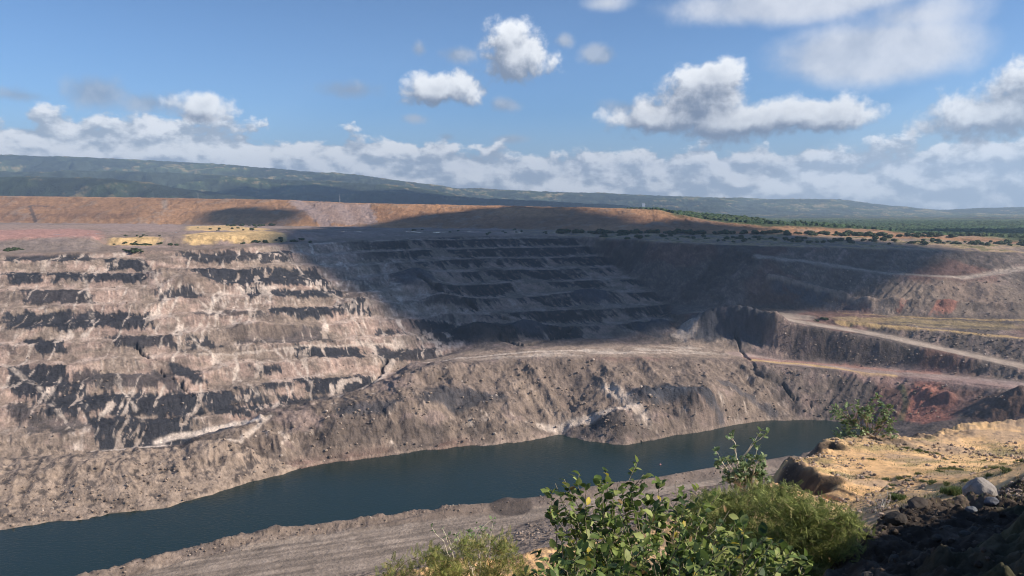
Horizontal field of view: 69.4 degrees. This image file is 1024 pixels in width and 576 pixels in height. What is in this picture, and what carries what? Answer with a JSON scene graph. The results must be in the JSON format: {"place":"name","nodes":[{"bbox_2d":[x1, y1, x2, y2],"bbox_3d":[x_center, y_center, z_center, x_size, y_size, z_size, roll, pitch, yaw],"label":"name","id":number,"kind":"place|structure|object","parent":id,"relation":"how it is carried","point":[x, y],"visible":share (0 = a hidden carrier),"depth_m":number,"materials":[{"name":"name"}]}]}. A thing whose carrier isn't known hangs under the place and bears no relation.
{"place":"outdoors","nodes":[
{"label":"outdoors","id":0,"kind":"place"},
{"bbox_2d":[0,420,870,575],"bbox_3d":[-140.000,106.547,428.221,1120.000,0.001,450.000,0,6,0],"label":"lake","id":1,"kind":"structure","parent":0,"point":[388,485],"depth_m":402.70,"materials":[{"name":"blue liquid"}]},
{"bbox_2d":[0,230,1023,575],"bbox_3d":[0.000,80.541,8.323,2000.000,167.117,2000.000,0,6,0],"label":"pit terrain","id":2,"kind":"structure","parent":0,"point":[672,308],"depth_m":564.50,"materials":[{"name":"grey stone"}]},
{"bbox_2d":[0,255,1023,574],"bbox_3d":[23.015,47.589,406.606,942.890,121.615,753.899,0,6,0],"label":"rubble","id":3,"kind":"object","parent":2,"relation":"on","point":[494,433],"visible":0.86,"depth_m":483.47,"materials":[{"name":"stone"}]},
{"bbox_2d":[0,154,1023,221],"bbox_3d":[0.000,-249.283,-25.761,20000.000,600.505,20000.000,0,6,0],"label":"hills","id":4,"kind":"structure","parent":0,"point":[49,176],"depth_m":4992.90,"materials":[{"name":"green plant"}]},
{"bbox_2d":[0,196,1023,246],"bbox_3d":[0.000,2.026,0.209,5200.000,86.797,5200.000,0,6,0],"label":"heap","id":5,"kind":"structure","parent":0,"point":[30,215],"depth_m":1287.24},
{"bbox_2d":[596,228,603,233],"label":"bush","id":6,"kind":"object","parent":5,"relation":"on","point":[598,231],"visible":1,"depth_m":978.12,"materials":[{"name":"green plant"}]},
{"bbox_2d":[694,230,705,233],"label":"bush","id":7,"kind":"object","parent":5,"relation":"on","point":[701,232],"visible":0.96,"depth_m":971.37,"materials":[{"name":"green plant"}]},
{"bbox_2d":[624,207,1023,246],"bbox_3d":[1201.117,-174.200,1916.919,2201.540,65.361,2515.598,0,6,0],"label":"forest","id":8,"kind":"object","parent":5,"relation":"on","point":[1006,228],"visible":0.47,"depth_m":1349.17,"materials":[{"name":"green plant"}]},
{"bbox_2d":[851,232,860,235],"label":"bush","id":9,"kind":"object","parent":5,"relation":"on","point":[856,234],"visible":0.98,"depth_m":928.56,"materials":[{"name":"green plant"}]},
{"bbox_2d":[864,232,874,235],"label":"bush","id":10,"kind":"object","parent":5,"relation":"on","point":[867,233],"visible":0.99,"depth_m":929.90,"materials":[{"name":"green plant"}]},
{"bbox_2d":[875,232,887,235],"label":"bush","id":11,"kind":"object","parent":5,"relation":"on","point":[880,233],"visible":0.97,"depth_m":929.40,"materials":[{"name":"green plant"}]},
{"bbox_2d":[994,241,1006,244],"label":"bush","id":12,"kind":"object","parent":5,"relation":"on","point":[999,243],"visible":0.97,"depth_m":837.26,"materials":[{"name":"green plant"}]},
{"bbox_2d":[0,0,1023,234],"label":"sky","id":13,"kind":"structure","parent":0,"point":[909,103],"materials":[{"name":"blue"}]},
{"bbox_2d":[371,419,1023,575],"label":"ground","id":14,"kind":"structure","parent":0,"point":[1006,545],"depth_m":25.05,"materials":[{"name":"brown soil"}]},
{"bbox_2d":[375,525,540,575],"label":"feathery shrub","id":15,"kind":"object","parent":14,"relation":"on","point":[434,557],"visible":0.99,"depth_m":18.69,"materials":[{"name":"green plant"}]},
{"bbox_2d":[430,515,495,574],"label":"milkweed shrub","id":16,"kind":"object","parent":14,"relation":"on","point":[470,534],"visible":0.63,"depth_m":21.37,"materials":[{"name":"green plant"}]},
{"bbox_2d":[512,455,813,575],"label":"broadleaf shrub","id":17,"kind":"object","parent":14,"relation":"on","point":[613,557],"visible":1,"depth_m":6.35,"materials":[{"name":"green plant"}]},
{"bbox_2d":[712,426,772,495],"bbox_3d":[9.981,7.526,32.211,2.849,3.161,1.515,-2,6,-17],"label":"milkweed shrub","id":18,"kind":"object","parent":14,"relation":"on","point":[758,472],"visible":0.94,"depth_m":32.02,"materials":[{"name":"green plant"}]},
{"bbox_2d":[666,475,883,575],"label":"feathery shrub","id":19,"kind":"object","parent":14,"relation":"on","point":[800,525],"visible":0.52,"depth_m":12.22,"materials":[{"name":"green plant"}]},
{"bbox_2d":[829,392,899,438],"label":"milkweed shrub","id":20,"kind":"object","parent":14,"relation":"on","point":[866,416],"visible":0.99,"depth_m":42.52,"materials":[{"name":"green plant"}]},
{"bbox_2d":[858,527,873,538],"bbox_3d":[6.252,4.384,13.134,0.317,0.256,0.310,3,7,29],"label":"grass tuft","id":21,"kind":"object","parent":14,"relation":"on","point":[868,535],"visible":0.45,"depth_m":13.00,"materials":[{"name":"plant"}]},
{"bbox_2d":[861,571,873,575],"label":"stone","id":22,"kind":"object","parent":14,"relation":"on","point":[867,573],"visible":1,"depth_m":9.66,"materials":[{"name":"grey stone"}]},
{"bbox_2d":[874,488,892,514],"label":"dry twigs","id":23,"kind":"object","parent":14,"relation":"on","point":[882,502],"visible":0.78,"depth_m":25.12,"materials":[{"name":"grey plant"}]},
{"bbox_2d":[889,554,898,557],"bbox_3d":[5.905,4.172,11.408,0.187,0.126,0.143,-2,6,-20],"label":"stone","id":24,"kind":"object","parent":14,"relation":"on","point":[894,555],"visible":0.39,"depth_m":11.39,"materials":[{"name":"grey stone"}]},
{"bbox_2d":[884,511,906,525],"bbox_3d":[7.866,4.727,15.150,0.411,0.255,0.353,4,7,35],"label":"boulder","id":25,"kind":"object","parent":14,"relation":"on","point":[895,518],"visible":0.93,"depth_m":15.04,"materials":[{"name":"stone"}]},
{"bbox_2d":[887,492,907,500],"bbox_3d":[13.353,7.276,25.679,0.905,0.231,0.891,2,6,20],"label":"grass clump","id":26,"kind":"object","parent":14,"relation":"on","point":[897,496],"visible":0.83,"depth_m":25.70,"materials":[{"name":"green plant"}]},
{"bbox_2d":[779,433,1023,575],"bbox_3d":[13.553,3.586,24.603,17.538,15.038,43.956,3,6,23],"label":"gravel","id":27,"kind":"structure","parent":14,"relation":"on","point":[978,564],"depth_m":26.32,"materials":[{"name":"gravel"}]},
{"bbox_2d":[907,496,927,509],"bbox_3d":[9.419,5.017,17.172,0.431,0.283,0.550,6,8,45],"label":"boulder","id":28,"kind":"object","parent":14,"relation":"on","point":[919,503],"visible":0.8,"depth_m":17.08,"materials":[{"name":"stone"}]},
{"bbox_2d":[821,437,1023,513],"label":"grass","id":29,"kind":"structure","parent":14,"relation":"on","point":[925,473],"depth_m":32.65,"materials":[{"name":"yellow plant"}]},
{"bbox_2d":[927,479,938,484],"bbox_3d":[15.316,7.028,26.824,0.551,0.113,0.643,2,6,19],"label":"grass tuft","id":30,"kind":"object","parent":14,"relation":"on","point":[930,482],"visible":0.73,"depth_m":26.79,"materials":[{"name":"green plant"}]},
{"bbox_2d":[931,534,941,541],"bbox_3d":[7.084,4.165,12.311,0.153,0.123,0.136,0,6,-5],"label":"stone","id":31,"kind":"object","parent":14,"relation":"on","point":[936,537],"visible":1,"depth_m":12.28,"materials":[{"name":"grey stone"}]},
{"bbox_2d":[939,483,961,495],"bbox_3d":[14.484,6.596,24.066,1.014,0.275,1.002,-3,6,-23],"label":"grass clump","id":32,"kind":"object","parent":14,"relation":"on","point":[954,490],"visible":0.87,"depth_m":24.05,"materials":[{"name":"green plant"}]},
{"bbox_2d":[965,506,977,512],"bbox_3d":[10.696,5.177,17.224,0.232,0.182,0.263,-4,7,-33],"label":"stone","id":33,"kind":"object","parent":14,"relation":"on","point":[972,509],"visible":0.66,"depth_m":17.18,"materials":[{"name":"grey stone"}]},
{"bbox_2d":[962,477,997,495],"bbox_3d":[12.196,5.328,19.269,0.809,0.796,0.788,4,7,32],"label":"boulder","id":34,"kind":"object","parent":14,"relation":"on","point":[976,485],"visible":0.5,"depth_m":19.09,"materials":[{"name":"stone"}]},
{"bbox_2d":[983,497,998,505],"bbox_3d":[11.430,5.088,17.604,0.345,0.241,0.304,-3,7,-29],"label":"stone","id":35,"kind":"object","parent":14,"relation":"on","point":[989,501],"visible":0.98,"depth_m":17.53,"materials":[{"name":"grey stone"}]},
{"bbox_2d":[1000,466,1011,472],"bbox_3d":[16.268,5.971,24.303,0.631,0.123,0.624,-2,6,-20],"label":"grass tuft","id":36,"kind":"object","parent":14,"relation":"on","point":[1004,469],"visible":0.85,"depth_m":24.30,"materials":[{"name":"green plant"}]}
]}

